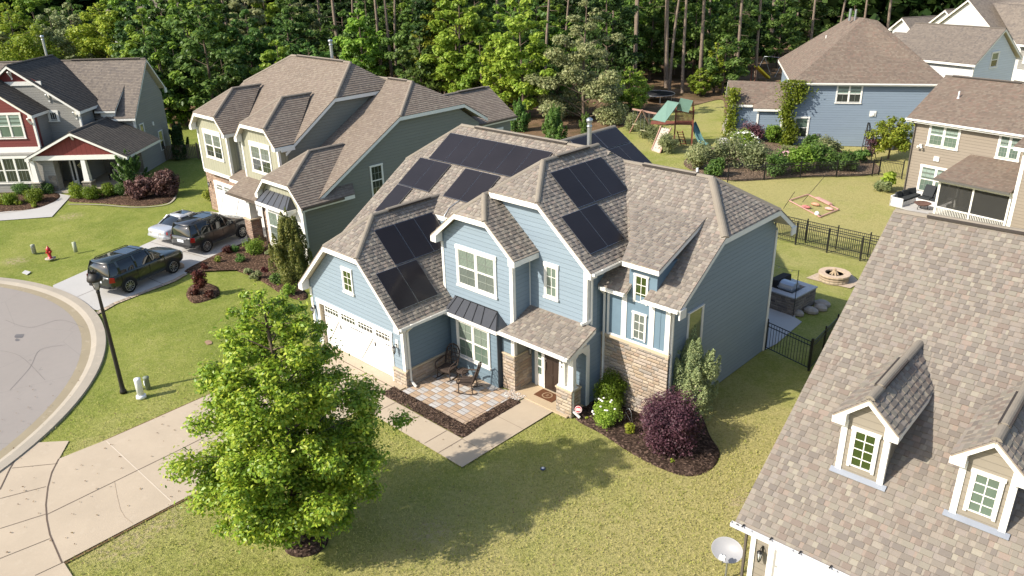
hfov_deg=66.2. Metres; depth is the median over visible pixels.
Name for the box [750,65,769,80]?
slide
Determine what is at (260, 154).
window
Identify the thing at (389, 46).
pine tree
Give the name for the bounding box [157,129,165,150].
window
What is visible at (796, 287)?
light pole
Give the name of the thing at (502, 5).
woodland tree
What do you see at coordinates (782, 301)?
outdoor kitchen
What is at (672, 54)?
pine tree
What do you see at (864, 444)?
window
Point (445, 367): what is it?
rocking chair
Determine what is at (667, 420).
loropetalum
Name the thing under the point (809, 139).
garden bush
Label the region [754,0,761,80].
pine tree
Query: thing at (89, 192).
round shrub
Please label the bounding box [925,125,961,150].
window
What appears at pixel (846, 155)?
garden bush
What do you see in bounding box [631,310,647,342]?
window
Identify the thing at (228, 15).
woodland tree
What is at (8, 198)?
round shrub
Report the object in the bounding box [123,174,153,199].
loropetalum
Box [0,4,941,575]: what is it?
ground
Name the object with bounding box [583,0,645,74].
woodland tree
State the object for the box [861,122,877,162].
trellis
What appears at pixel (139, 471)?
driveway joint
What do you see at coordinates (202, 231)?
parked car
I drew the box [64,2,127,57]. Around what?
broadleaf tree
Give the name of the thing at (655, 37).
woodland tree
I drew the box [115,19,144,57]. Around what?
woodland tree
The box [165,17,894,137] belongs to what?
forest floor
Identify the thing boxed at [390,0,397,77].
pine tree
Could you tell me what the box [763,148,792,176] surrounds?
garden bush
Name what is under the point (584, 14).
woodland tree
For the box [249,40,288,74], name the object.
woodland tree
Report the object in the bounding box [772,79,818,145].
creeper
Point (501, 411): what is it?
mulch
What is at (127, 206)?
bed edging
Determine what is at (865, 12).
pine tree
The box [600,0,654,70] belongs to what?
woodland tree
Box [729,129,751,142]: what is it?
garden bush
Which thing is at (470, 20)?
woodland tree
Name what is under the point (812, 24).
pine tree
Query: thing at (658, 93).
trampoline
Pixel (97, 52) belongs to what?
woodland tree
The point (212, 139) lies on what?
window
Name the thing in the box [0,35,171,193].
house
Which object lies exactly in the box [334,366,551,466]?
front walk
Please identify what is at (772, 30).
pine tree
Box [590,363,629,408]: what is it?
box shrub
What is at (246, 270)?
bed plant
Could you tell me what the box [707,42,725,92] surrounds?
round bush
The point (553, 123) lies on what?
arborvitae
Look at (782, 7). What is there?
woodland tree
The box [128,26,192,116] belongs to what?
woodland tree
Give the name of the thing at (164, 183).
loropetalum
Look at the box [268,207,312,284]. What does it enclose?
cypress tree
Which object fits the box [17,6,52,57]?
woodland tree
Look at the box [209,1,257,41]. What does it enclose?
woodland tree
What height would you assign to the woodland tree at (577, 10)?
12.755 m
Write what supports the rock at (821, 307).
on the ground at (164, 330)
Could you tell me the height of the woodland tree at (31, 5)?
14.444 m
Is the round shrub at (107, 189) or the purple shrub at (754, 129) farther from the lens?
the purple shrub at (754, 129)
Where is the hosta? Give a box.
[624,422,634,433]
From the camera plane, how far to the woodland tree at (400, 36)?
93.72 m
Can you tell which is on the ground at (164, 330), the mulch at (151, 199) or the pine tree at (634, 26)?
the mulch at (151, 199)
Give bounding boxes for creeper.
[721,86,742,138]
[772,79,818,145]
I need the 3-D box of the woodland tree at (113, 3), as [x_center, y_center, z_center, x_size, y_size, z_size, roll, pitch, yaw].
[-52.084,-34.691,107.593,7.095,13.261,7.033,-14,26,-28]
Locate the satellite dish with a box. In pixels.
[711,537,742,575]
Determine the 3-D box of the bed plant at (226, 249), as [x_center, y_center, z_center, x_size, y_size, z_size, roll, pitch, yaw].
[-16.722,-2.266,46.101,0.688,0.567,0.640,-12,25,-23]
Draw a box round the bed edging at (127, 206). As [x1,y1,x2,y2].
[83,195,175,206]
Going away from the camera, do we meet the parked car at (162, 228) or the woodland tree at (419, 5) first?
the parked car at (162, 228)
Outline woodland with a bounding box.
[0,0,965,59]
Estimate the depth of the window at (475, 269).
30.31 m
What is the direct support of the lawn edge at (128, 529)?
on the ground at (164, 330)
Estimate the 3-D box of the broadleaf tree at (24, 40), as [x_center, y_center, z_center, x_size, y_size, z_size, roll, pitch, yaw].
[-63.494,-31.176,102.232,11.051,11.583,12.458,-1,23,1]
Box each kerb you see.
[0,277,105,469]
[0,280,96,461]
[0,328,106,471]
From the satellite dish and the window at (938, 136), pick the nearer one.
the satellite dish
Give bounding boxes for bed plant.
[200,263,207,268]
[214,255,221,261]
[221,245,232,253]
[231,244,239,251]
[235,253,245,261]
[243,267,253,273]
[249,270,261,279]
[261,267,268,272]
[269,272,280,283]
[280,282,297,294]
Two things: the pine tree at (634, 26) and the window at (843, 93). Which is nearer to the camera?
the window at (843, 93)
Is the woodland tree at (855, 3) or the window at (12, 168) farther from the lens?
the woodland tree at (855, 3)
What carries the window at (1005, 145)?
in the house at (966, 156)
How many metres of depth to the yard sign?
28.97 m
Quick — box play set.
[629,98,707,152]
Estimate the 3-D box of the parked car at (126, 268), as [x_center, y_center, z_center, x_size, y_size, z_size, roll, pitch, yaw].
[-20.212,-1.331,42.327,2.240,1.937,4.976,9,26,24]
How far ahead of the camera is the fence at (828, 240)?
43.75 m
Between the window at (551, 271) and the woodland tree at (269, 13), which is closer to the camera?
the window at (551, 271)
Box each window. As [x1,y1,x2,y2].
[0,112,26,138]
[0,156,32,183]
[47,110,60,121]
[139,123,144,131]
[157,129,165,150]
[202,128,224,162]
[248,140,272,174]
[266,208,296,239]
[340,266,354,296]
[369,163,383,196]
[454,244,497,299]
[455,319,491,370]
[543,261,558,301]
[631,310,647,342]
[633,273,649,305]
[686,304,704,341]
[794,116,809,138]
[834,86,863,103]
[846,425,881,474]
[916,164,946,193]
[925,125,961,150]
[962,467,1007,521]
[988,51,1000,68]
[994,135,1020,162]
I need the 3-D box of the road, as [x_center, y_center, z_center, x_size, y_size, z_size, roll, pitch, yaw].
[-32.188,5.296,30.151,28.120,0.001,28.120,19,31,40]
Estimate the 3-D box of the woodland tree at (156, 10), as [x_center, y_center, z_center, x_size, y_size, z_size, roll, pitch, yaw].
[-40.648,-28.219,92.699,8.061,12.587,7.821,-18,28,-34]
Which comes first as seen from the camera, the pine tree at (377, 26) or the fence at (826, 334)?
the fence at (826, 334)
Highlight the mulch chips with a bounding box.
[386,386,518,434]
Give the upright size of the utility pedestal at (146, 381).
0.580 m
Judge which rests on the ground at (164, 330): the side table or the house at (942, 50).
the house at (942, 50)
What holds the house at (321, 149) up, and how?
on the ground at (164, 330)
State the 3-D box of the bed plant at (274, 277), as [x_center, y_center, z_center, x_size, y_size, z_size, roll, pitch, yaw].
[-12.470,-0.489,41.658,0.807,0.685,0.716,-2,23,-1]
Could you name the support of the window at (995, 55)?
in the house at (942, 50)
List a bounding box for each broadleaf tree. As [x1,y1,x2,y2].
[0,2,68,60]
[27,8,89,59]
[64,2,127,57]
[409,0,462,93]
[523,0,628,125]
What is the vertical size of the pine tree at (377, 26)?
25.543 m
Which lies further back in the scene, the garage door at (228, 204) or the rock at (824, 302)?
the garage door at (228, 204)
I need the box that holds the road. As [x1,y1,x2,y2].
[0,287,81,450]
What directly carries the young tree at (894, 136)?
on the ground at (164, 330)
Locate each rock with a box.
[794,310,803,316]
[804,306,818,314]
[814,299,830,306]
[814,304,826,311]
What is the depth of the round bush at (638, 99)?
82.01 m
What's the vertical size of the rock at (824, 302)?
0.250 m
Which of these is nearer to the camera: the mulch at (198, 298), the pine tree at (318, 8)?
the mulch at (198, 298)
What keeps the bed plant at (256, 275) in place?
on the ground at (164, 330)
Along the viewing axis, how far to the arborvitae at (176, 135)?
67.46 m
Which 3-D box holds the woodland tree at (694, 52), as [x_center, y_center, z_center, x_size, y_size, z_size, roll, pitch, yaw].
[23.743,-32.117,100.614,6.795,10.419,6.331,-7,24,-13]
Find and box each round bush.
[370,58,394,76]
[614,66,653,111]
[686,68,712,95]
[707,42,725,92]
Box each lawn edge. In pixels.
[64,491,199,563]
[101,394,208,441]
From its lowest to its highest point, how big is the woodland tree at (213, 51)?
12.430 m
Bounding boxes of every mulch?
[0,192,59,211]
[68,187,177,205]
[185,237,307,300]
[186,283,219,302]
[283,531,328,556]
[381,387,475,437]
[466,398,520,429]
[574,399,719,475]
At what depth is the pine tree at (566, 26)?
107.67 m
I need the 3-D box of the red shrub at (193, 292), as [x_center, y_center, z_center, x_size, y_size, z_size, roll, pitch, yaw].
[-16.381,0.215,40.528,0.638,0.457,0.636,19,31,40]
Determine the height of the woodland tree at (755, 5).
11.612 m
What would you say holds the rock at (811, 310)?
on the ground at (164, 330)
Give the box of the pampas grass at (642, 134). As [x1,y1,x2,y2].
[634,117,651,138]
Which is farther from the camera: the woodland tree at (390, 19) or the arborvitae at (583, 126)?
the woodland tree at (390, 19)
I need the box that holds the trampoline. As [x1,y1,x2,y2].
[645,90,674,101]
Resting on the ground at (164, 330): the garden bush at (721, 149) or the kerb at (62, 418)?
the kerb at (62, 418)
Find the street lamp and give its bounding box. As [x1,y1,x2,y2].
[87,269,126,393]
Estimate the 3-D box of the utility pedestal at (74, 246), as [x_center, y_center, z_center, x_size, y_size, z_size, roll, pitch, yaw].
[-26.177,-2.455,47.005,0.220,0.640,0.214,19,31,40]
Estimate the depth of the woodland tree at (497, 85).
79.77 m
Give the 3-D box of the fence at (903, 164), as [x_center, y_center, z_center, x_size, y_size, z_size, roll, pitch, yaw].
[27.831,-8.824,57.592,0.090,1.400,1.764,-22,30,-39]
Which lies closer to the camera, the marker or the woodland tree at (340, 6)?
the marker
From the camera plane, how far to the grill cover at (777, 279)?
37.52 m
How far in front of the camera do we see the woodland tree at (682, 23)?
109.44 m
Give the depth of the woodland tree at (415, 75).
88.60 m
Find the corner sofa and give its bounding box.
[889,184,937,206]
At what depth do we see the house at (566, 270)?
29.99 m
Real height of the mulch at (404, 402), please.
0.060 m
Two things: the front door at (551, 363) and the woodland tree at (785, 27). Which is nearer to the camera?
the front door at (551, 363)
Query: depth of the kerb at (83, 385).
33.45 m
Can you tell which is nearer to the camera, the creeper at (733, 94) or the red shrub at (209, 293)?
the red shrub at (209, 293)
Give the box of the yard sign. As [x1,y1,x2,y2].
[575,406,581,414]
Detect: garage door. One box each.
[216,183,245,216]
[256,206,264,228]
[323,305,392,375]
[774,549,832,575]
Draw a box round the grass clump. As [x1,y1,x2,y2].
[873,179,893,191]
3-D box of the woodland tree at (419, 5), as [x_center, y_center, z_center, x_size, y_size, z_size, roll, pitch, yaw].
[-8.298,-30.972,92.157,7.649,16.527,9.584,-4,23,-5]
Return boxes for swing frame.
[759,56,780,75]
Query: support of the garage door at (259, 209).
in the house at (321, 149)
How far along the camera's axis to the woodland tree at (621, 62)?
87.76 m
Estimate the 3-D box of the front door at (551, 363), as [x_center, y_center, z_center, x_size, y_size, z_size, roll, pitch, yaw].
[1.581,3.133,30.353,0.900,2.040,0.096,19,31,40]
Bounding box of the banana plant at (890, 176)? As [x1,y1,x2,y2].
[880,170,896,184]
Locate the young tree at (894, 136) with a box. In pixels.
[864,116,914,158]
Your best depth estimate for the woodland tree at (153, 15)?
92.62 m
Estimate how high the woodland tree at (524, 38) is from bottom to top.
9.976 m
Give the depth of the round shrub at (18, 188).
58.69 m
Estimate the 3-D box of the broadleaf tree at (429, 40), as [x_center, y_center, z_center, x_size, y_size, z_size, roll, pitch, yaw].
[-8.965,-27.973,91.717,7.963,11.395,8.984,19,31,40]
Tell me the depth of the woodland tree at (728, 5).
116.96 m
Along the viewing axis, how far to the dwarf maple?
40.03 m
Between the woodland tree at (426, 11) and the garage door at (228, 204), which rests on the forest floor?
the woodland tree at (426, 11)
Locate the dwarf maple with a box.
[190,269,207,293]
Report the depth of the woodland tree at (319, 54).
84.98 m
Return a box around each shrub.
[0,192,18,204]
[10,182,29,194]
[22,188,43,202]
[30,182,54,193]
[68,181,83,198]
[80,185,103,198]
[98,182,115,197]
[113,183,125,195]
[188,289,199,294]
[201,188,209,199]
[203,290,213,297]
[240,235,264,254]
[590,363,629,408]
[739,120,764,140]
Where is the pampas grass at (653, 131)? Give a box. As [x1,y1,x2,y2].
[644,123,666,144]
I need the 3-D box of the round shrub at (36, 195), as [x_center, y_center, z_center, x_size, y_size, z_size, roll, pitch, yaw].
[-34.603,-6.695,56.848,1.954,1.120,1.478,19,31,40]
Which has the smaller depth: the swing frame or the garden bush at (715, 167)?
the garden bush at (715, 167)
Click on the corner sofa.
(902, 198)
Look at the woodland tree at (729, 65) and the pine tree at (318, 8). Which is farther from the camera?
the pine tree at (318, 8)
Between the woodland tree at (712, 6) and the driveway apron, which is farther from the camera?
the woodland tree at (712, 6)
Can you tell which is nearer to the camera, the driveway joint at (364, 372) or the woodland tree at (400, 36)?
the driveway joint at (364, 372)
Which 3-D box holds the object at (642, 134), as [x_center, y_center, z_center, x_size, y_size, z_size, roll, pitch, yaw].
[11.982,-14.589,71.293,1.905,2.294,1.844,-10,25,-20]
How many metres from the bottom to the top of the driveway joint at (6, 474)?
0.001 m
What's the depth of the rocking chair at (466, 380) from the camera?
30.78 m
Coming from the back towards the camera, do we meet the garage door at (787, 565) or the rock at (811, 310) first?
the rock at (811, 310)
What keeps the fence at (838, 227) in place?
on the ground at (164, 330)
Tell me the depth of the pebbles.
30.62 m
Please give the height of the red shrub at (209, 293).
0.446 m
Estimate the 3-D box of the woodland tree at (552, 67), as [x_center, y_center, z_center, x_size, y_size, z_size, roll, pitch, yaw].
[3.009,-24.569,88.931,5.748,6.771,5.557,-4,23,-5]
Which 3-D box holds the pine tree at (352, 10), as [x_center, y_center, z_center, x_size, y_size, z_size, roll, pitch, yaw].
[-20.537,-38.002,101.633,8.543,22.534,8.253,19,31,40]
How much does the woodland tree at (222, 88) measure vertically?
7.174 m
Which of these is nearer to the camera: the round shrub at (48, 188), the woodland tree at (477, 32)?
the round shrub at (48, 188)
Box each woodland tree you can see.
[0,8,26,58]
[0,16,15,46]
[2,0,64,57]
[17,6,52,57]
[52,2,95,58]
[53,0,98,56]
[76,16,108,58]
[94,0,125,55]
[98,0,145,54]
[108,0,149,41]
[109,13,144,57]
[113,0,159,57]
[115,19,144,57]
[119,8,168,60]
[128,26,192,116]
[135,0,178,80]
[138,0,176,46]
[147,0,201,48]
[148,0,220,106]
[150,41,212,125]
[151,52,195,126]
[156,0,222,79]
[167,0,236,89]
[170,0,247,109]
[188,0,244,45]
[198,0,245,86]
[201,48,249,94]
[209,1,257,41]
[222,0,272,62]
[222,9,276,86]
[227,0,270,40]
[244,0,283,41]
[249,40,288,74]
[262,9,315,63]
[269,0,300,32]
[270,0,323,55]
[290,0,324,51]
[299,42,333,57]
[310,0,337,40]
[314,21,357,58]
[319,0,362,57]
[332,9,386,76]
[337,0,382,34]
[337,0,401,73]
[356,0,400,61]
[376,0,420,72]
[381,0,432,85]
[383,0,434,48]
[391,31,450,91]
[409,0,473,93]
[418,1,485,92]
[420,0,442,53]
[421,0,492,92]
[453,0,504,28]
[454,36,505,90]
[463,22,516,91]
[468,0,495,17]
[471,12,489,51]
[477,37,521,110]
[479,0,506,24]
[482,0,537,66]
[488,0,542,44]
[489,0,556,109]
[490,11,540,96]
[512,0,560,76]
[518,41,561,100]
[530,0,570,47]
[542,0,576,29]
[549,0,590,52]
[550,19,588,90]
[569,0,598,40]
[575,0,644,81]
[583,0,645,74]
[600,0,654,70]
[627,0,683,79]
[639,0,670,65]
[651,0,684,57]
[654,0,700,74]
[669,0,714,78]
[670,0,706,54]
[690,0,729,69]
[697,0,732,33]
[703,0,762,74]
[703,35,749,92]
[727,0,773,57]
[728,0,766,43]
[756,0,795,48]
[756,0,803,67]
[761,3,792,28]
[792,0,839,47]
[799,0,829,35]
[834,0,874,24]
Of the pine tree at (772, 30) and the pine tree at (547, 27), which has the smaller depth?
the pine tree at (547, 27)
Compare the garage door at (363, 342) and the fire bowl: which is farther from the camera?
the fire bowl
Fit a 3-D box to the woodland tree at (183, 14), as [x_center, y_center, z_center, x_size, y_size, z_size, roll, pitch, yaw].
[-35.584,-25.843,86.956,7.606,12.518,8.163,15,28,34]
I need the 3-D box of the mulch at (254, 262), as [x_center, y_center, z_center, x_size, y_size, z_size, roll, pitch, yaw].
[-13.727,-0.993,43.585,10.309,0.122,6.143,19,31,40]
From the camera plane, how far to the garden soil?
59.94 m
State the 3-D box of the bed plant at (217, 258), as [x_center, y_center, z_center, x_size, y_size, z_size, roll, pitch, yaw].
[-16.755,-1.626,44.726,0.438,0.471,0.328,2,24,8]
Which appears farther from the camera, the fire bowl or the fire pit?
the fire bowl
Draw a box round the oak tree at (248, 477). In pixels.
[158,282,417,553]
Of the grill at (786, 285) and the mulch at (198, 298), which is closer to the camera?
the grill at (786, 285)
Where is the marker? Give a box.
[14,334,23,337]
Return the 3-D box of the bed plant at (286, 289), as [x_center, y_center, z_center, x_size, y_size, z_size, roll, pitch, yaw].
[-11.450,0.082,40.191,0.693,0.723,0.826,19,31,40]
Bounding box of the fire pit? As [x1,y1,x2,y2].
[818,267,850,285]
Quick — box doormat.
[534,389,555,402]
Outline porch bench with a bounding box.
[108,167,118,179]
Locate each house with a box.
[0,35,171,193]
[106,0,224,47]
[189,39,517,264]
[298,117,796,417]
[725,9,942,147]
[730,208,1023,575]
[888,0,1023,81]
[893,22,1021,80]
[903,75,1023,228]
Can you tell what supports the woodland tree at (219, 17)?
on the forest floor
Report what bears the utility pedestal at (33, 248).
on the ground at (164, 330)
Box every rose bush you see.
[592,397,622,430]
[730,128,759,146]
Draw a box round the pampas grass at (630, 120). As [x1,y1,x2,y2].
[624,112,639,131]
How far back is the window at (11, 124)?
58.20 m
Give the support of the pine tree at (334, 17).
on the forest floor
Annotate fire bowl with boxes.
[914,201,931,209]
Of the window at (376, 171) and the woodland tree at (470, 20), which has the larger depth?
the woodland tree at (470, 20)
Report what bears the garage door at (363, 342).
in the house at (566, 270)
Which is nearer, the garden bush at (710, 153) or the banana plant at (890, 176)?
the banana plant at (890, 176)
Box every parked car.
[86,245,182,292]
[148,210,223,239]
[170,211,246,251]
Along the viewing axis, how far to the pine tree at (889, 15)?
123.05 m
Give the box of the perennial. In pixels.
[13,200,22,204]
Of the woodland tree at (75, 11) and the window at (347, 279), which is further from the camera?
the woodland tree at (75, 11)
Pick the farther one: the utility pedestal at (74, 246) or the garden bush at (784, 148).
the garden bush at (784, 148)
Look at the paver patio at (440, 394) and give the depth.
30.75 m
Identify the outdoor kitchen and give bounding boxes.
[769,278,817,315]
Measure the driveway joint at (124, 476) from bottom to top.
0.001 m
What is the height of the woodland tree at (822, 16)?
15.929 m
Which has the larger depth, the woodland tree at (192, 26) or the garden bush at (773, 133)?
the woodland tree at (192, 26)
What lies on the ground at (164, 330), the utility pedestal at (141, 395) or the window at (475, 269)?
the utility pedestal at (141, 395)
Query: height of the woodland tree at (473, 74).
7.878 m
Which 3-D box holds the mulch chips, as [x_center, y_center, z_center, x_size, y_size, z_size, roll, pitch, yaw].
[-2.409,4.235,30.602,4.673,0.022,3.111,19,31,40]
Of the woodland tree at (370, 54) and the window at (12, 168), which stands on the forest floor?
the woodland tree at (370, 54)
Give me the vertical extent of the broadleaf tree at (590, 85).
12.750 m
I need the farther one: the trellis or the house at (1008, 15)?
the house at (1008, 15)
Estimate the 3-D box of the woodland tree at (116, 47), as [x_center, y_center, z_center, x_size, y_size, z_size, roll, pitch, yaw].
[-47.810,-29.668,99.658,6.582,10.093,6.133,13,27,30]
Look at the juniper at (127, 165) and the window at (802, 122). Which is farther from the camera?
the window at (802, 122)
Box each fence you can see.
[163,143,200,159]
[727,158,881,181]
[764,318,812,370]
[775,216,879,256]
[776,221,877,260]
[809,314,839,370]
[878,156,904,178]
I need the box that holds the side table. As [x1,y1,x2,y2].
[457,367,468,381]
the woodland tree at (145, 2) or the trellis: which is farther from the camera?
the woodland tree at (145, 2)
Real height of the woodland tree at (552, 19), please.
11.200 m
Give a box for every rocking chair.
[434,343,459,381]
[454,362,482,394]
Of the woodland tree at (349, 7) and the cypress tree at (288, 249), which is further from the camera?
the woodland tree at (349, 7)
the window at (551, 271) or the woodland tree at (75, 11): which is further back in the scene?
the woodland tree at (75, 11)
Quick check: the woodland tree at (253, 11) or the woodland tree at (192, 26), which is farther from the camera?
the woodland tree at (253, 11)
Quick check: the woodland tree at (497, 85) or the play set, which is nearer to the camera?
the play set
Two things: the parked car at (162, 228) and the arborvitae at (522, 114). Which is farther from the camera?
the arborvitae at (522, 114)
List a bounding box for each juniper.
[110,149,149,195]
[672,325,721,423]
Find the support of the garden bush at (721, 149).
on the garden soil
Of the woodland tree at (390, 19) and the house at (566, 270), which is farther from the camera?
the woodland tree at (390, 19)
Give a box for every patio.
[401,368,513,423]
[766,308,801,348]
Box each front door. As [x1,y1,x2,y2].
[75,160,89,184]
[545,354,558,392]
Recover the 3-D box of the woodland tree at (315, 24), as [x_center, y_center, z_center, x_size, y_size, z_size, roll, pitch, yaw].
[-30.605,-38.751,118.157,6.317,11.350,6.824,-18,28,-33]
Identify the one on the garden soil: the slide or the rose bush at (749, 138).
the rose bush at (749, 138)
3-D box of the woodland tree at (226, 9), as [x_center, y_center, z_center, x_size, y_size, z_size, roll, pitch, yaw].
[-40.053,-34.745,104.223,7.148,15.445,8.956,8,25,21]
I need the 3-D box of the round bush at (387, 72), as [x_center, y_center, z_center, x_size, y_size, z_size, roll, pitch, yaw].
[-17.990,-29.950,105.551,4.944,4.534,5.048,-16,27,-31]
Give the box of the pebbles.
[504,390,525,400]
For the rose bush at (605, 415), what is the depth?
28.35 m
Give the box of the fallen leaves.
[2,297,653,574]
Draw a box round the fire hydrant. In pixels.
[45,246,55,259]
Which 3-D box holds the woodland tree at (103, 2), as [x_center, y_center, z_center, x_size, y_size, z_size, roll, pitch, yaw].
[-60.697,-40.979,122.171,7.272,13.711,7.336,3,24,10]
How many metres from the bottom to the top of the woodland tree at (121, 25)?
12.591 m
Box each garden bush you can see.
[683,139,713,169]
[703,157,725,175]
[706,145,713,161]
[709,129,747,167]
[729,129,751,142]
[737,135,773,170]
[763,124,784,142]
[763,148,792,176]
[780,144,793,153]
[785,140,821,173]
[801,133,820,147]
[807,139,838,168]
[816,134,844,154]
[829,149,859,170]
[853,149,869,161]
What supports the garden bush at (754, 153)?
on the garden soil
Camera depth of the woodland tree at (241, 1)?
135.67 m
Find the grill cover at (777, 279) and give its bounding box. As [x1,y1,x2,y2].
[772,273,790,287]
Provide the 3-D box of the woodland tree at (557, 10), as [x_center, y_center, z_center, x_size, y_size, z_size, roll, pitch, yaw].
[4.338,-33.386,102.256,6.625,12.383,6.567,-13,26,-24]
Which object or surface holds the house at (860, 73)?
on the ground at (164, 330)
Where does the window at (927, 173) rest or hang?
in the house at (966, 156)
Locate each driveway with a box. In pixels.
[47,343,404,561]
[53,212,265,309]
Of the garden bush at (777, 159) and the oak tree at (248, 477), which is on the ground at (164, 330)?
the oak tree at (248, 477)
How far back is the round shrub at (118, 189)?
57.84 m
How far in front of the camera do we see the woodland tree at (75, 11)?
119.10 m
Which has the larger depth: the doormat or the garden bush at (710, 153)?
the garden bush at (710, 153)
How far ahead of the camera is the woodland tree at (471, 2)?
127.15 m
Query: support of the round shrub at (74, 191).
on the ground at (164, 330)
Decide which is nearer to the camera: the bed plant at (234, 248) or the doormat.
the doormat
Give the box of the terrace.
[889,203,944,213]
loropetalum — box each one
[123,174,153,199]
[146,168,181,196]
[635,384,707,459]
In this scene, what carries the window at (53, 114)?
in the house at (60, 120)
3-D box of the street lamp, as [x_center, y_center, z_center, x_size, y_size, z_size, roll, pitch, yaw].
[-15.731,1.753,30.609,0.570,5.360,0.561,19,31,40]
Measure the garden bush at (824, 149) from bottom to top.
2.220 m
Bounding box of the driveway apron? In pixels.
[0,441,71,575]
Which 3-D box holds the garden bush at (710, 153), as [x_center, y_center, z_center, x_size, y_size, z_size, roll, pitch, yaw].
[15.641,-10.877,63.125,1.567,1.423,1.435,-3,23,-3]
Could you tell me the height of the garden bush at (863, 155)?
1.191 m
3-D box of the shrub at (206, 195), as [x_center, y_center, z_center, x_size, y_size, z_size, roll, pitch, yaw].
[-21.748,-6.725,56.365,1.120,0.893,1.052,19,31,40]
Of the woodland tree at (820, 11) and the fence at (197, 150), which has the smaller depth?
the fence at (197, 150)
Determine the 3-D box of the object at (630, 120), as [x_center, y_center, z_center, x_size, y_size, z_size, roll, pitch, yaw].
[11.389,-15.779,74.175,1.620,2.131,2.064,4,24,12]
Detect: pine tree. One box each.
[317,0,322,45]
[324,0,341,58]
[351,0,354,52]
[374,0,382,71]
[383,0,393,76]
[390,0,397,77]
[540,0,555,71]
[561,0,569,51]
[632,0,642,83]
[634,0,638,87]
[661,0,675,87]
[666,0,684,89]
[681,0,687,92]
[697,0,705,80]
[732,0,748,57]
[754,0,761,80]
[769,0,782,56]
[809,0,821,40]
[837,0,845,21]
[864,0,867,17]
[886,0,898,28]
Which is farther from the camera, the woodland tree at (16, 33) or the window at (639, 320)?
the woodland tree at (16, 33)
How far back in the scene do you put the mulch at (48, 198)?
56.58 m
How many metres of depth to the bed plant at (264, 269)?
43.20 m
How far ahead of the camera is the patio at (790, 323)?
35.93 m
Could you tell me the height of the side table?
0.491 m
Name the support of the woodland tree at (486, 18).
on the forest floor
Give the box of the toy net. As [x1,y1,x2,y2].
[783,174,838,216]
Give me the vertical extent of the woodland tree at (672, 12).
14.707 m
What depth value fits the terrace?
50.79 m
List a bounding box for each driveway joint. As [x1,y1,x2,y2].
[0,461,14,488]
[45,459,61,562]
[48,434,209,513]
[106,441,170,500]
[336,357,391,386]
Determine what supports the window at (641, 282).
in the house at (566, 270)
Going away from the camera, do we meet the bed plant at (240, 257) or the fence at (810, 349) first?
the fence at (810, 349)
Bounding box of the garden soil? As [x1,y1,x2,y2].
[684,140,880,179]
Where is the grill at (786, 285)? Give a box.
[773,279,801,293]
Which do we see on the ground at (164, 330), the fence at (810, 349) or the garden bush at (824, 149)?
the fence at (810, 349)
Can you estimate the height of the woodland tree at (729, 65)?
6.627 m
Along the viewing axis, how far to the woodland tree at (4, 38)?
109.14 m
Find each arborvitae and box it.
[168,120,190,159]
[510,97,530,131]
[541,103,567,139]
[579,111,589,133]
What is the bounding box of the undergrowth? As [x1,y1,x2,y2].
[320,52,759,103]
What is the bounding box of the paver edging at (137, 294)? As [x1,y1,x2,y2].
[96,274,186,313]
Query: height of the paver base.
0.001 m
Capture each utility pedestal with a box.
[30,244,36,253]
[71,242,77,252]
[133,377,146,399]
[142,376,150,389]
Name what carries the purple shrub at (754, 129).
on the garden soil
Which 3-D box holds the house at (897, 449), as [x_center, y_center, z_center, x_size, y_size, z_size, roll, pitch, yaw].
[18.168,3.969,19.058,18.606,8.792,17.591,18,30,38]
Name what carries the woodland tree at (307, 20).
on the forest floor
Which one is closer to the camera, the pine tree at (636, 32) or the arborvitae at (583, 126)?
the arborvitae at (583, 126)
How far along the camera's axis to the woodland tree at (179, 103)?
79.25 m
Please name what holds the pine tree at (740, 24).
on the forest floor
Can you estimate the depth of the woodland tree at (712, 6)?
103.95 m
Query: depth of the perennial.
56.29 m
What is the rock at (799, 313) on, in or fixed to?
on the ground at (164, 330)
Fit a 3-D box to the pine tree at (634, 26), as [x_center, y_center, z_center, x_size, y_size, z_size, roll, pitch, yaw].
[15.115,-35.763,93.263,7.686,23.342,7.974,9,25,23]
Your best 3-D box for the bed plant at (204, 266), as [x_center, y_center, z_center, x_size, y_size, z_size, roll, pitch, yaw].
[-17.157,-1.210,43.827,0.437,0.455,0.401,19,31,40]
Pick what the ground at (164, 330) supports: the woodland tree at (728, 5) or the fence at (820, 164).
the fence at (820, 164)
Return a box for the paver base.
[807,273,857,287]
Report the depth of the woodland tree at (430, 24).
86.52 m
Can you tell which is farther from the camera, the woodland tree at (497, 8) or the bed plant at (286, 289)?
the woodland tree at (497, 8)
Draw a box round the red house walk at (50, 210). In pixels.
[0,193,69,219]
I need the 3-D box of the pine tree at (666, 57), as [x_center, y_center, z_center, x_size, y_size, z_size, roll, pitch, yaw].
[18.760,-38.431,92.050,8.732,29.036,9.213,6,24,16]
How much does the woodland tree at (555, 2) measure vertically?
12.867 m

